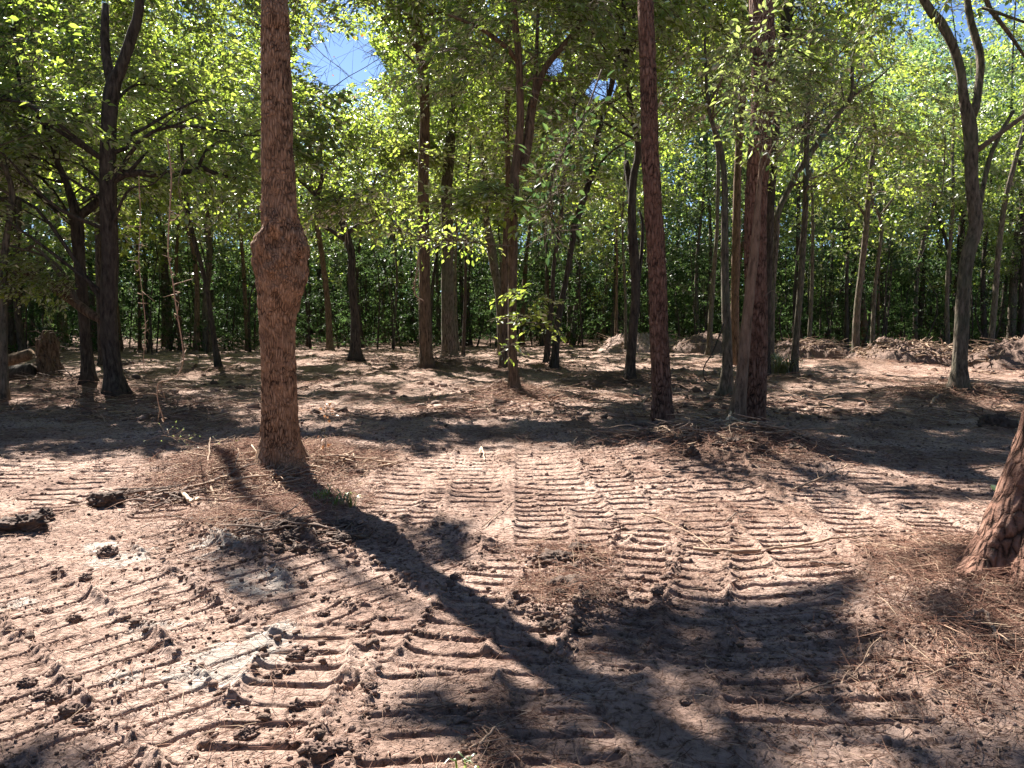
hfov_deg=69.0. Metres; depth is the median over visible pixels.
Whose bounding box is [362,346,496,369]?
brush heap
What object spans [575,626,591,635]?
soil clod
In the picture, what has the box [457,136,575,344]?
tree
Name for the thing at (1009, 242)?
tree
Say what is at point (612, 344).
debris pile
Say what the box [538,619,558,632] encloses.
soil clod
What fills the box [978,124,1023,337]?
tree
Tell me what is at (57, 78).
tree
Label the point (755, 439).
soil clod
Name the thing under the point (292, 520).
soil clod
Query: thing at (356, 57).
sky
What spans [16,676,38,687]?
soil clod
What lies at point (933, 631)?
stick
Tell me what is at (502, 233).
tree
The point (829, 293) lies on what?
tree
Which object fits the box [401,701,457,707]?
stick
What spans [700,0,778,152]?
climbing vine
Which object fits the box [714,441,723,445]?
soil clod
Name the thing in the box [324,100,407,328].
tree
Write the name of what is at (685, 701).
soil clod
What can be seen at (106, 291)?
tree
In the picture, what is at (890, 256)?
tree
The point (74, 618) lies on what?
soil clod
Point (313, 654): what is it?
soil clod
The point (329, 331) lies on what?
tree
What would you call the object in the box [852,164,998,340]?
tree
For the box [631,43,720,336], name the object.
tree
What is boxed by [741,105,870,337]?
tree
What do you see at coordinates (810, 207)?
tree
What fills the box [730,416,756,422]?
stick
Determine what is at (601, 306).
tree
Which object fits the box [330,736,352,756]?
soil clod
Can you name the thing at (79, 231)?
tree
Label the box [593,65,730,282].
tree
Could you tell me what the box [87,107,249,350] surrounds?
tree
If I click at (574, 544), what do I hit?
soil clod
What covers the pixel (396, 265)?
tree
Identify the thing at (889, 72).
tree
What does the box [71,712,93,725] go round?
soil clod
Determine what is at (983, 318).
tree
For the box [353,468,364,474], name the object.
soil clod
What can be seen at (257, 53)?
tree
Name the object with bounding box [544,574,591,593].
soil clod
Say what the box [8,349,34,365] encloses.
log
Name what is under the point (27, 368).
log
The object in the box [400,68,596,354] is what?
tree
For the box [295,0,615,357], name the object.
tree
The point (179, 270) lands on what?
tree
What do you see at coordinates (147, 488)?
stick
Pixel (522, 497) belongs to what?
stick
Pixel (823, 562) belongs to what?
stick
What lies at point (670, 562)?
soil clod
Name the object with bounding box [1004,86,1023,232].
tree
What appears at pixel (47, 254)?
tree
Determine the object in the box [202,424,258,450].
stick
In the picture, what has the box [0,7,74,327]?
tree
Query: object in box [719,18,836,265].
tree
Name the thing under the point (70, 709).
soil clod
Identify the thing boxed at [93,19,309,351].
tree
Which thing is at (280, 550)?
soil clod
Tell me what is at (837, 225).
tree
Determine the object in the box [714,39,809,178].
climbing vine
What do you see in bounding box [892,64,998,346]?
tree
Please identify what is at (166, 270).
tree
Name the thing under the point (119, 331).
tree
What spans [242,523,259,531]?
soil clod
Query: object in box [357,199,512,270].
leafy bough
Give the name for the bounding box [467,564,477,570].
soil clod
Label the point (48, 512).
soil clod
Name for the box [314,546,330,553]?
soil clod
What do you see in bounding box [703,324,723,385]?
hanging vine
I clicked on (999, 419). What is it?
soil clod
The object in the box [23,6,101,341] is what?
tree
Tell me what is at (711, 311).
tree
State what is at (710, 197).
tree
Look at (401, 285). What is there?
tree
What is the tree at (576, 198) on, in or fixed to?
on the ground
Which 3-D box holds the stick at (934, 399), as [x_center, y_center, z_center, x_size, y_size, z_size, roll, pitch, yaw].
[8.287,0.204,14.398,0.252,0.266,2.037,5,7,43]
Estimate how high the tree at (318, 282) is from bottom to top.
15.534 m
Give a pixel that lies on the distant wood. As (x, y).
(683, 317)
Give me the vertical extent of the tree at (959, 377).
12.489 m
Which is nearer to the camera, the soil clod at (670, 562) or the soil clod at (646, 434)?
the soil clod at (670, 562)
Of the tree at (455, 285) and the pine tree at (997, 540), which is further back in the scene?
the tree at (455, 285)
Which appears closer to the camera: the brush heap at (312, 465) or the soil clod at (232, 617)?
the soil clod at (232, 617)
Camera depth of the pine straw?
6.16 m
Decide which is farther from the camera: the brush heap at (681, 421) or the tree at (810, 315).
the tree at (810, 315)
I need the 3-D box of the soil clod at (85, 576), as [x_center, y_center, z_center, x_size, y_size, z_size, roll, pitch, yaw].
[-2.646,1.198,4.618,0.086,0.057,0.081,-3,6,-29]
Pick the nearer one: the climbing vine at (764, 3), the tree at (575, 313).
the climbing vine at (764, 3)
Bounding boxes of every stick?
[119,480,184,496]
[138,391,190,420]
[170,452,257,498]
[177,439,252,453]
[181,492,199,502]
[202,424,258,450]
[206,437,210,473]
[209,486,216,505]
[217,488,323,501]
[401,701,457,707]
[409,571,444,580]
[471,726,513,748]
[478,446,484,460]
[481,489,574,527]
[641,513,710,548]
[681,536,749,547]
[693,536,864,552]
[698,415,736,422]
[722,510,747,527]
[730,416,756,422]
[781,402,879,420]
[786,678,839,700]
[791,462,847,490]
[809,559,850,565]
[823,637,883,689]
[859,380,880,390]
[873,662,910,684]
[921,623,942,644]
[930,388,943,404]
[963,608,1023,648]
[966,463,1004,470]
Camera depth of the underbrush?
44.00 m
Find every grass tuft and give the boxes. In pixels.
[311,484,339,502]
[330,488,362,507]
[445,751,478,767]
[771,353,808,375]
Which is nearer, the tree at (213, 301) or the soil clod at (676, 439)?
the soil clod at (676, 439)
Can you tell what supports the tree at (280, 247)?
on the ground
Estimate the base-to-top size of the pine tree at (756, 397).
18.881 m
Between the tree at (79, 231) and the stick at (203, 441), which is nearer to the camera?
the stick at (203, 441)
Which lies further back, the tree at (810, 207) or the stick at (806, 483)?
the tree at (810, 207)
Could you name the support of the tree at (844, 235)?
on the ground
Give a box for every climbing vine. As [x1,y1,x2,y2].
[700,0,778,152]
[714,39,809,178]
[725,0,801,65]
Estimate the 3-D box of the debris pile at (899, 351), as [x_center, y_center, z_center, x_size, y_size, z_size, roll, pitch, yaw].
[14.959,-1.262,27.874,5.224,1.154,3.400,0,5,0]
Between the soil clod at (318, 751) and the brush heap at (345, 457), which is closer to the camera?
the soil clod at (318, 751)
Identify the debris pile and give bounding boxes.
[591,330,681,352]
[669,330,721,353]
[774,335,864,359]
[835,336,984,365]
[968,335,1023,369]
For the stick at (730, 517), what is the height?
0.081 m
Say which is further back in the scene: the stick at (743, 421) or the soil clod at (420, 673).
the stick at (743, 421)
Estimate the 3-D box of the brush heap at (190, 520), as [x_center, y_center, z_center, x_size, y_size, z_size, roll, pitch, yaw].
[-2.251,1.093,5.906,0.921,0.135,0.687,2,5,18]
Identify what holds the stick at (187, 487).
on the ground
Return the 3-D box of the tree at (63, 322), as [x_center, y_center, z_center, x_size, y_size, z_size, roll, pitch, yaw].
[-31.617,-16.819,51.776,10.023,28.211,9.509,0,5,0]
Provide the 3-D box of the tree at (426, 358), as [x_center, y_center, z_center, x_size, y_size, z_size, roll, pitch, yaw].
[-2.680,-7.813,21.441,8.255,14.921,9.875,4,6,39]
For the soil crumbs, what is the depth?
4.29 m
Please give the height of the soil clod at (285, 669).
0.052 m
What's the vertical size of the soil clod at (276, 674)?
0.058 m
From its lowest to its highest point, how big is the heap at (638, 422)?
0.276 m
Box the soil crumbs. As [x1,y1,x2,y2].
[0,347,1023,767]
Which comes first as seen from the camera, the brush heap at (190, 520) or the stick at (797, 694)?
the stick at (797, 694)
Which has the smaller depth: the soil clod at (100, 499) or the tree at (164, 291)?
the soil clod at (100, 499)
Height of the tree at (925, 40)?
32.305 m
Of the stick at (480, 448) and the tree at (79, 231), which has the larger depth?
the tree at (79, 231)
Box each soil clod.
[0,517,16,530]
[5,511,49,532]
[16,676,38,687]
[31,507,56,520]
[32,687,51,698]
[40,608,53,613]
[44,690,66,704]
[57,700,84,719]
[65,614,82,623]
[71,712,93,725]
[78,573,92,580]
[85,490,126,507]
[95,545,119,556]
[226,614,240,621]
[233,725,259,740]
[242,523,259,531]
[262,670,282,678]
[272,542,283,546]
[273,547,284,553]
[280,529,300,543]
[280,663,293,673]
[283,518,299,529]
[285,517,303,525]
[285,650,305,661]
[286,698,306,710]
[287,543,308,552]
[304,740,335,764]
[305,651,319,657]
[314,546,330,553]
[317,609,329,616]
[330,534,352,545]
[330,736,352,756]
[342,468,354,473]
[343,520,353,527]
[345,623,358,629]
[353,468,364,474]
[363,681,378,690]
[398,582,407,587]
[411,669,423,677]
[443,580,455,586]
[450,572,461,579]
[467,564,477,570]
[537,548,576,565]
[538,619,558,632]
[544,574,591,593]
[549,589,565,598]
[564,563,579,570]
[567,541,593,553]
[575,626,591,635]
[609,590,621,597]
[641,431,657,439]
[648,604,659,611]
[650,586,664,595]
[659,574,672,579]
[665,560,676,566]
[670,437,686,445]
[678,695,692,706]
[682,445,699,456]
[693,435,704,443]
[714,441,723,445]
[724,437,740,446]
[750,436,763,444]
[756,445,767,451]
[788,444,801,451]
[792,434,810,445]
[976,413,1018,428]
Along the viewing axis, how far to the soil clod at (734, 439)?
8.34 m
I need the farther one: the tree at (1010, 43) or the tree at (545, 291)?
the tree at (1010, 43)
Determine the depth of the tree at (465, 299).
32.58 m
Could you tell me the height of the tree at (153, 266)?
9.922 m
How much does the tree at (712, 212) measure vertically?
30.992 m
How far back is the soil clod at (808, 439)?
8.76 m
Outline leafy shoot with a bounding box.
[495,330,528,366]
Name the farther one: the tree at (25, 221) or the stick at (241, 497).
the tree at (25, 221)
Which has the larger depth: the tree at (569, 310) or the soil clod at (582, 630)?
the tree at (569, 310)
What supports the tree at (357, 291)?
on the ground
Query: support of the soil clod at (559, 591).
on the ground
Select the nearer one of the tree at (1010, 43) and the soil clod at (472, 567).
the soil clod at (472, 567)
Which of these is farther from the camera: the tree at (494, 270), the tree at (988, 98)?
the tree at (988, 98)
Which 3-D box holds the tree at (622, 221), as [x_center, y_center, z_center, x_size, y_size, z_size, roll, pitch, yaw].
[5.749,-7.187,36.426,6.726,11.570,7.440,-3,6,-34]
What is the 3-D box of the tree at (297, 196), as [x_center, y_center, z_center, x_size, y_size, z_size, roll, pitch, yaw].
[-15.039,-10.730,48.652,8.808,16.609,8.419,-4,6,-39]
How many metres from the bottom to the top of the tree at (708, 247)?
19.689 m
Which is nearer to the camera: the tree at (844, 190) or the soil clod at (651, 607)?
the soil clod at (651, 607)
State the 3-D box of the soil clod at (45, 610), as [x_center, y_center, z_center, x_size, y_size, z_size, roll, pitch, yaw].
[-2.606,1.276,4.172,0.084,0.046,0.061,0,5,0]
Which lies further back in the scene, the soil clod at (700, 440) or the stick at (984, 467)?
the soil clod at (700, 440)
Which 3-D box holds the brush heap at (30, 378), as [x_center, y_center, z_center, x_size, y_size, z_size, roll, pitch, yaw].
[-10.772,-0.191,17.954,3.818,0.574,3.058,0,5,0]
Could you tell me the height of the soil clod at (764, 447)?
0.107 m
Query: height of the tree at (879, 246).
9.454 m
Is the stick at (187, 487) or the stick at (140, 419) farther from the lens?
the stick at (140, 419)
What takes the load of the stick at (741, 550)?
on the ground
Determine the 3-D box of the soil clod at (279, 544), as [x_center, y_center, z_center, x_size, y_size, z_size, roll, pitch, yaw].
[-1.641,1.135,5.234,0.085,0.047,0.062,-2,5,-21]
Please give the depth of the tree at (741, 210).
74.35 m
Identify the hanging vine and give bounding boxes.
[128,176,154,371]
[150,139,190,421]
[173,153,221,228]
[412,252,423,300]
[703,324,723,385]
[765,290,776,313]
[926,134,945,207]
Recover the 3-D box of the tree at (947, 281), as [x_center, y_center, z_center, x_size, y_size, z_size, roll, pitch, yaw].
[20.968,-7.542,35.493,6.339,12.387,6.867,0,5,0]
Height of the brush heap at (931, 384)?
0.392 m
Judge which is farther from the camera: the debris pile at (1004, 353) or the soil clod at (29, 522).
the debris pile at (1004, 353)
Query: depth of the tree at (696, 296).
43.50 m
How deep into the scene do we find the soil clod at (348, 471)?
7.88 m
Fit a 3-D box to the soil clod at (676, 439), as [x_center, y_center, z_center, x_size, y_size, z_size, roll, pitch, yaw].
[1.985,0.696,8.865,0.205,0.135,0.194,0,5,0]
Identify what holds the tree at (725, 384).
on the ground
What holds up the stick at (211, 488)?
on the ground
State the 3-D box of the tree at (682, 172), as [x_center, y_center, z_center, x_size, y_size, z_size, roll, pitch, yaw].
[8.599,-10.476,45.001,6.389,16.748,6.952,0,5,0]
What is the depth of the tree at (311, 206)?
71.94 m
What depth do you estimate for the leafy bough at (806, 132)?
10.91 m
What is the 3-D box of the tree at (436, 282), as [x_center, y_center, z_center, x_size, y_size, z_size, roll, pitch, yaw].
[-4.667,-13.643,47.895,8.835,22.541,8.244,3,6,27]
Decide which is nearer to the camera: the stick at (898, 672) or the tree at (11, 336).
the stick at (898, 672)
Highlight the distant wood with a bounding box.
[13,43,1023,339]
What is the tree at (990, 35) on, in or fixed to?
on the ground
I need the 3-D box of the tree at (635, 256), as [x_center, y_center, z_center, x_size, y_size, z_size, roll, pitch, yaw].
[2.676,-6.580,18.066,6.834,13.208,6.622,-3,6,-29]
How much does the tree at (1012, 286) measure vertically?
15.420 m
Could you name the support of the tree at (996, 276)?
on the ground
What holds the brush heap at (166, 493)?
on the ground
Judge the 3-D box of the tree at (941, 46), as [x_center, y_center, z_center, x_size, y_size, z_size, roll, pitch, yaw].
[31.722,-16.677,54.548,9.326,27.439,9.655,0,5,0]
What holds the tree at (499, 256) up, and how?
on the ground
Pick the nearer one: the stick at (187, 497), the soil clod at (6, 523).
the soil clod at (6, 523)
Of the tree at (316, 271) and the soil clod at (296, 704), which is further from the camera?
the tree at (316, 271)
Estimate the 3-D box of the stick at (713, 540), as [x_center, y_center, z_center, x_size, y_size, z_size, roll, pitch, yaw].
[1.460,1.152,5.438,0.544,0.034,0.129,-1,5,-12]
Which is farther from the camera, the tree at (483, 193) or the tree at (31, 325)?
the tree at (31, 325)
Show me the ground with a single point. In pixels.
(162, 633)
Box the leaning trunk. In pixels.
[0,214,99,333]
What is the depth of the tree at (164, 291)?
43.84 m
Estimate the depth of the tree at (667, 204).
40.67 m
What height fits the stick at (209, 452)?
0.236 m
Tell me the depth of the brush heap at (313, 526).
5.57 m
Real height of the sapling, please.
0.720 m
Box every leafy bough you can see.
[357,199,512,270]
[753,61,879,176]
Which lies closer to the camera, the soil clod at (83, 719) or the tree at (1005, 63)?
the soil clod at (83, 719)
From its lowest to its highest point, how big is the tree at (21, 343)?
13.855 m
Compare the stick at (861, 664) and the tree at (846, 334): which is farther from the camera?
the tree at (846, 334)
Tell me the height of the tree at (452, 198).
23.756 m
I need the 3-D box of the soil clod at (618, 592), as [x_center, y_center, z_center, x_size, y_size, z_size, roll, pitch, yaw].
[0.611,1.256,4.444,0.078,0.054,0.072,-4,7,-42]
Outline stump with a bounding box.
[29,319,69,377]
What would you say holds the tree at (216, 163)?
on the ground
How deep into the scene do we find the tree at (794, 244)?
43.55 m
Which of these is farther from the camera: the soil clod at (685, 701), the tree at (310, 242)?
the tree at (310, 242)
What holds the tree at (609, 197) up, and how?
on the ground
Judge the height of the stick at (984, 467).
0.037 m
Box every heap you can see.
[9,366,148,383]
[13,363,96,380]
[50,483,206,508]
[144,421,223,450]
[165,508,257,528]
[166,449,368,481]
[173,466,346,498]
[222,500,374,548]
[296,348,409,362]
[312,453,411,472]
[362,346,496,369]
[418,355,525,363]
[547,370,704,388]
[574,414,833,445]
[611,418,797,428]
[679,413,846,454]
[881,378,1023,391]
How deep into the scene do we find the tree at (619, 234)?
69.52 m
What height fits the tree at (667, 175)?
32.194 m
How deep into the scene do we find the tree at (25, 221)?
40.32 m
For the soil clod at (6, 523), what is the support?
on the ground
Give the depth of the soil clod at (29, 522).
5.56 m
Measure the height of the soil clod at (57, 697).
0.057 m
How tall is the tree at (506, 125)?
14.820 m
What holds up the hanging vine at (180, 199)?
hanging from the tree at (106, 291)
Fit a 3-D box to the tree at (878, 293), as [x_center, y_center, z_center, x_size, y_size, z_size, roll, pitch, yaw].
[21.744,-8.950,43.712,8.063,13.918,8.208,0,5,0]
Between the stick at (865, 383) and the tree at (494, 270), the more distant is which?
the tree at (494, 270)
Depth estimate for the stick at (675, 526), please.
5.95 m
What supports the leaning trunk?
on the ground
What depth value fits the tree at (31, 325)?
45.15 m
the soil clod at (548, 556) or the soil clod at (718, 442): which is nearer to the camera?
the soil clod at (548, 556)
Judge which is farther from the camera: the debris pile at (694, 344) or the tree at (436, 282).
the tree at (436, 282)
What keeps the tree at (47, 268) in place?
on the ground
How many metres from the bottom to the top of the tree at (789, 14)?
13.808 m
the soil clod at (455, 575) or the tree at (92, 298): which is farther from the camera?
the tree at (92, 298)
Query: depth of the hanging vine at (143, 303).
9.41 m
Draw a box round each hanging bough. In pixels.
[296,22,388,105]
[499,69,633,280]
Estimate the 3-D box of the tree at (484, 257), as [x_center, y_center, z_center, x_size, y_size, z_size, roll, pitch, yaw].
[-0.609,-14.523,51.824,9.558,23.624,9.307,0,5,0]
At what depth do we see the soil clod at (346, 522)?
5.85 m
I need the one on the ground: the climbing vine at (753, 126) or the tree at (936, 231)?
the tree at (936, 231)
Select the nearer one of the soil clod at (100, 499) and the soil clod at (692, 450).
the soil clod at (100, 499)
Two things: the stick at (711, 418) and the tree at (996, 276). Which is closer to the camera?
the stick at (711, 418)
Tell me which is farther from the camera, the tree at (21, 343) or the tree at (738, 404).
the tree at (21, 343)
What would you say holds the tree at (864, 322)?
on the ground
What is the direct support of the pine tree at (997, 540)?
on the ground
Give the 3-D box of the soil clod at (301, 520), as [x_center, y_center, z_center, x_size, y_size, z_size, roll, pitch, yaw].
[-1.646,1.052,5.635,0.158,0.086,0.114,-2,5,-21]
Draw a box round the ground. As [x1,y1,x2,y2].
[0,331,1023,767]
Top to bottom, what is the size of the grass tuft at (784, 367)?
0.659 m
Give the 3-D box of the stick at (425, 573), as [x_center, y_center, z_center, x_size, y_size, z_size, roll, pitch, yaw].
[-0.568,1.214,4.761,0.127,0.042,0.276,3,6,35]
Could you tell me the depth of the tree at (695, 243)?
46.75 m
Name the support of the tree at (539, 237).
on the ground
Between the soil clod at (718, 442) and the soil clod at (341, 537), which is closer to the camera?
the soil clod at (341, 537)
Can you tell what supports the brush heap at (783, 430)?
on the ground
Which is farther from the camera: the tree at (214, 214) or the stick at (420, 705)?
the tree at (214, 214)
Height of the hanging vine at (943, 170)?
1.438 m
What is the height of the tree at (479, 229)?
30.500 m
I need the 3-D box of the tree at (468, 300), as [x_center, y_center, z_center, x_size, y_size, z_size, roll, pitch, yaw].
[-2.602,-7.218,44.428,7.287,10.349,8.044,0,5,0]
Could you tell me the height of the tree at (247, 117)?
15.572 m
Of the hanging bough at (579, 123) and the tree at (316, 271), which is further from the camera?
the tree at (316, 271)
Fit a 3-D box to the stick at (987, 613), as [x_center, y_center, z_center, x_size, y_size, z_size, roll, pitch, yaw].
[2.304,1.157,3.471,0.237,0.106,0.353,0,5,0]
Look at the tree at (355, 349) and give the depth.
27.60 m
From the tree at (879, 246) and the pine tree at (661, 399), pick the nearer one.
the pine tree at (661, 399)
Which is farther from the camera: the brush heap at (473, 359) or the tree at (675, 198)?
the tree at (675, 198)
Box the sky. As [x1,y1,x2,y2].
[23,0,1023,309]
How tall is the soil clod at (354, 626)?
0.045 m
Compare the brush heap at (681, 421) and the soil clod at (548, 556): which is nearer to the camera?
the soil clod at (548, 556)
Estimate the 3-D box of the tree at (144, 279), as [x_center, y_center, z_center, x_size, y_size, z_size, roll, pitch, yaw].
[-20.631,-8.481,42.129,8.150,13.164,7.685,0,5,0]
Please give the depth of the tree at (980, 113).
48.58 m
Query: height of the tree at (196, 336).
13.793 m
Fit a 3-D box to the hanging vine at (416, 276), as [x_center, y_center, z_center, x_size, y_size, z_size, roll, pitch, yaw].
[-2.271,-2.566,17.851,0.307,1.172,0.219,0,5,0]
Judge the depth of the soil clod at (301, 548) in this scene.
5.18 m
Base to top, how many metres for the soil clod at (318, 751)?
0.074 m
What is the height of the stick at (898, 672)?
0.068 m
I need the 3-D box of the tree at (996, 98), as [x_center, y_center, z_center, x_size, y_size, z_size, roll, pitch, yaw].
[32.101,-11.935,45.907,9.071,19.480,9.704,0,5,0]
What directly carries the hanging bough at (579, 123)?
attached to the tree at (483, 193)
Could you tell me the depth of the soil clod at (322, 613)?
4.16 m
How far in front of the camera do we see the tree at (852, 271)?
54.61 m
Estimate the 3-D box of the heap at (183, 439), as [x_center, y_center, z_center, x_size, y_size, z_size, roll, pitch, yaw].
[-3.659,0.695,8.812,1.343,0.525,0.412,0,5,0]
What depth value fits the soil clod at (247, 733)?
2.96 m
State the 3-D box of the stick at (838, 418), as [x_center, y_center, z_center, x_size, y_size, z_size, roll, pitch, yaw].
[5.306,0.491,13.027,0.457,0.101,2.711,-1,5,-12]
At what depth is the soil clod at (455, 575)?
4.73 m
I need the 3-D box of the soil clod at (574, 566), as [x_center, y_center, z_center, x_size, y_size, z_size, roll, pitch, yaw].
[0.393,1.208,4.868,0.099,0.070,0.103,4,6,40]
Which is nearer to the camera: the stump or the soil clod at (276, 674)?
the soil clod at (276, 674)
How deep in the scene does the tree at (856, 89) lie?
23.33 m
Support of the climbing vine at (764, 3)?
attached to the tree at (738, 404)
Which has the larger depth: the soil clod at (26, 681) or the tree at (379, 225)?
the tree at (379, 225)
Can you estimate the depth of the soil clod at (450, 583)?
4.61 m
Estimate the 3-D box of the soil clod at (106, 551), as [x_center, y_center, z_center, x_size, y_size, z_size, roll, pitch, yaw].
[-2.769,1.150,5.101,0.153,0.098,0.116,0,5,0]
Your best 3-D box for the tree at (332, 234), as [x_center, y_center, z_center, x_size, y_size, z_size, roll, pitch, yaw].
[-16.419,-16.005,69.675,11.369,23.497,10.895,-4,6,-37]
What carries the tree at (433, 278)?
on the ground
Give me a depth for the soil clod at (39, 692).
3.21 m
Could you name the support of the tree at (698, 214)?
on the ground
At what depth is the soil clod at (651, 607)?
4.24 m
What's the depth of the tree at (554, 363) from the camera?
22.54 m
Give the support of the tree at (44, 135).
on the ground
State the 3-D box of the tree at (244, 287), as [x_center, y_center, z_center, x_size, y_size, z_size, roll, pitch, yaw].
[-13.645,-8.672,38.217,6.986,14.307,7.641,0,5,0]
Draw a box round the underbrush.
[4,187,1023,354]
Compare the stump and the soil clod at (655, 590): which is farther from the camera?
the stump
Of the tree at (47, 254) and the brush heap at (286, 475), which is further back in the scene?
the tree at (47, 254)
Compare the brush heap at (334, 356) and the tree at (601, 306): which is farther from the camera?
the tree at (601, 306)
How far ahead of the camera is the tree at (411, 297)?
49.71 m
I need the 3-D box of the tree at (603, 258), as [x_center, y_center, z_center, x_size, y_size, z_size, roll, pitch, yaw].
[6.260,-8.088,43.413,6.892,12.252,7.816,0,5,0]
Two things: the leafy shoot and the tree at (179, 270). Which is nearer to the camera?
the leafy shoot
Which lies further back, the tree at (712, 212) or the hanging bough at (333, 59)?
the tree at (712, 212)
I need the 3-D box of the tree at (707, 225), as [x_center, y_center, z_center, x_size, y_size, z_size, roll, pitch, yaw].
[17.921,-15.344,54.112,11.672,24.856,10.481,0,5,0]
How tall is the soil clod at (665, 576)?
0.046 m
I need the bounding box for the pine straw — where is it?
[0,345,1023,767]
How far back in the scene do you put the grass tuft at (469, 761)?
2.73 m
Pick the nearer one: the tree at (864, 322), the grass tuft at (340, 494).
the grass tuft at (340, 494)
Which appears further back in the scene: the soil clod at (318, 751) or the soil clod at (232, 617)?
the soil clod at (232, 617)
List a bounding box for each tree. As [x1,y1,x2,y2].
[0,0,292,384]
[0,0,338,365]
[0,0,380,396]
[0,2,92,346]
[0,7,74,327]
[0,24,141,400]
[0,32,92,349]
[0,76,81,353]
[0,78,87,337]
[0,89,141,351]
[4,0,322,368]
[5,4,90,342]
[22,23,179,346]
[22,91,158,294]
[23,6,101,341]
[35,25,179,351]
[60,190,199,348]
[68,121,194,347]
[78,23,220,346]
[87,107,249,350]
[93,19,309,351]
[117,120,219,347]
[124,83,260,350]
[129,39,237,335]
[131,31,256,342]
[145,2,253,335]
[148,1,250,320]
[183,59,307,350]
[205,0,488,361]
[209,1,308,259]
[209,84,331,300]
[216,91,336,260]
[227,87,386,346]
[245,131,374,347]
[248,111,404,349]
[250,0,315,473]
[250,0,522,367]
[257,85,340,334]
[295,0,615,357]
[295,90,383,333]
[296,85,385,329]
[298,0,733,390]
[303,110,402,347]
[312,95,443,342]
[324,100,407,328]
[327,46,483,343]
[335,39,444,348]
[339,77,445,341]
[343,89,418,328]
[368,3,499,344]
[378,32,504,289]
[385,1,530,345]
[386,97,500,350]
[389,171,490,346]
[392,0,604,367]
[396,122,501,356]
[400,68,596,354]
[413,181,524,346]
[429,0,685,362]
[432,24,531,330]
[450,15,554,312]
[453,16,558,287]
[453,87,541,347]
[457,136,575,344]
[477,24,619,345]
[489,100,605,296]
[490,16,581,333]
[493,0,788,380]
[497,1,724,368]
[513,104,602,344]
[522,16,641,342]
[522,145,638,344]
[529,31,640,275]
[548,44,675,340]
[553,155,685,335]
[561,31,677,336]
[563,123,703,348]
[563,134,678,333]
[583,32,669,328]
[588,54,733,307]
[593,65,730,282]
[599,0,875,365]
[600,14,1023,352]
[602,73,695,293]
[606,66,709,319]
[610,0,850,396]
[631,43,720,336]
[632,0,1001,369]
[637,0,674,421]
[637,78,748,334]
[659,0,912,375]
[659,3,788,355]
[659,7,786,322]
[660,17,849,306]
[666,141,801,284]
[668,48,790,332]
[686,2,838,296]
[692,0,1023,373]
[700,0,871,421]
[709,89,801,279]
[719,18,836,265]
[720,15,914,339]
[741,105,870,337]
[743,114,885,341]
[744,0,775,421]
[774,0,1023,391]
[776,69,922,342]
[777,0,920,338]
[777,45,934,347]
[777,51,876,333]
[778,28,894,338]
[782,56,890,337]
[787,155,909,332]
[789,129,898,342]
[797,85,947,346]
[797,135,967,343]
[816,4,961,334]
[816,108,959,337]
[848,0,967,286]
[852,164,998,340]
[857,52,1001,342]
[863,34,959,332]
[874,87,1023,349]
[879,65,1023,342]
[886,0,1023,340]
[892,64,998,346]
[895,81,1023,345]
[910,111,1023,345]
[925,90,1023,345]
[931,0,1023,339]
[934,91,1023,340]
[945,99,1023,338]
[947,0,1023,332]
[947,36,1023,337]
[952,405,1023,590]
[956,17,1023,293]
[964,0,1023,228]
[974,29,1023,288]
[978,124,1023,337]
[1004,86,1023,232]
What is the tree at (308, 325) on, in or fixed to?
on the ground
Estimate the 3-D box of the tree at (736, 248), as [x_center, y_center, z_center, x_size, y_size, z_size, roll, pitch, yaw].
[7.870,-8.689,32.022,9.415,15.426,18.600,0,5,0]
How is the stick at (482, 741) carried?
on the ground
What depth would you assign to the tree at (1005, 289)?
53.38 m
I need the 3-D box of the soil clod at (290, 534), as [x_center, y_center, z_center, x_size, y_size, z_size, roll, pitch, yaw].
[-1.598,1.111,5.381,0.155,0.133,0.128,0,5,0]
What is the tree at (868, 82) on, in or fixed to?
on the ground
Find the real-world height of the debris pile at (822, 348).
1.120 m
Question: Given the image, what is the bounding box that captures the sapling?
[317,400,337,450]
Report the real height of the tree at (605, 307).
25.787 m
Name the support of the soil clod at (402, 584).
on the ground
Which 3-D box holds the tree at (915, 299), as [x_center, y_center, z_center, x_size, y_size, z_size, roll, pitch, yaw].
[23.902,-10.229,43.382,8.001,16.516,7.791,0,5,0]
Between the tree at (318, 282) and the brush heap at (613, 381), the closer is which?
the brush heap at (613, 381)
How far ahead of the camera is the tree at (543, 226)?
47.24 m
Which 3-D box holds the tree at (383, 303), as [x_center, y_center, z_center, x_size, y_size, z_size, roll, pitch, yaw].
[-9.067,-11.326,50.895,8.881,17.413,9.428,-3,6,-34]
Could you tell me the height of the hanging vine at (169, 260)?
3.225 m
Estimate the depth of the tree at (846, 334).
39.64 m
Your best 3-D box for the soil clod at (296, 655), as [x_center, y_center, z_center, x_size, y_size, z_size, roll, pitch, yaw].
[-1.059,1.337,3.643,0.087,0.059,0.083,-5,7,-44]
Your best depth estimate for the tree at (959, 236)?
44.32 m
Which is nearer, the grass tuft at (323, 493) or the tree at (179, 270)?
the grass tuft at (323, 493)
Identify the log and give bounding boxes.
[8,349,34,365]
[8,363,36,380]
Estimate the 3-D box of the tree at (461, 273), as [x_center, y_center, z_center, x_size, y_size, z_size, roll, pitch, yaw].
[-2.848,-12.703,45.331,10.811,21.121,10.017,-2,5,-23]
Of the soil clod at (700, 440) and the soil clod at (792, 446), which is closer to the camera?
the soil clod at (792, 446)
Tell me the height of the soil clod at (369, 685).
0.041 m
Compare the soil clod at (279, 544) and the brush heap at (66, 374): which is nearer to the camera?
the soil clod at (279, 544)
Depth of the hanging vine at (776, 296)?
11.12 m
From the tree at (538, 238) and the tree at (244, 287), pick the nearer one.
the tree at (244, 287)

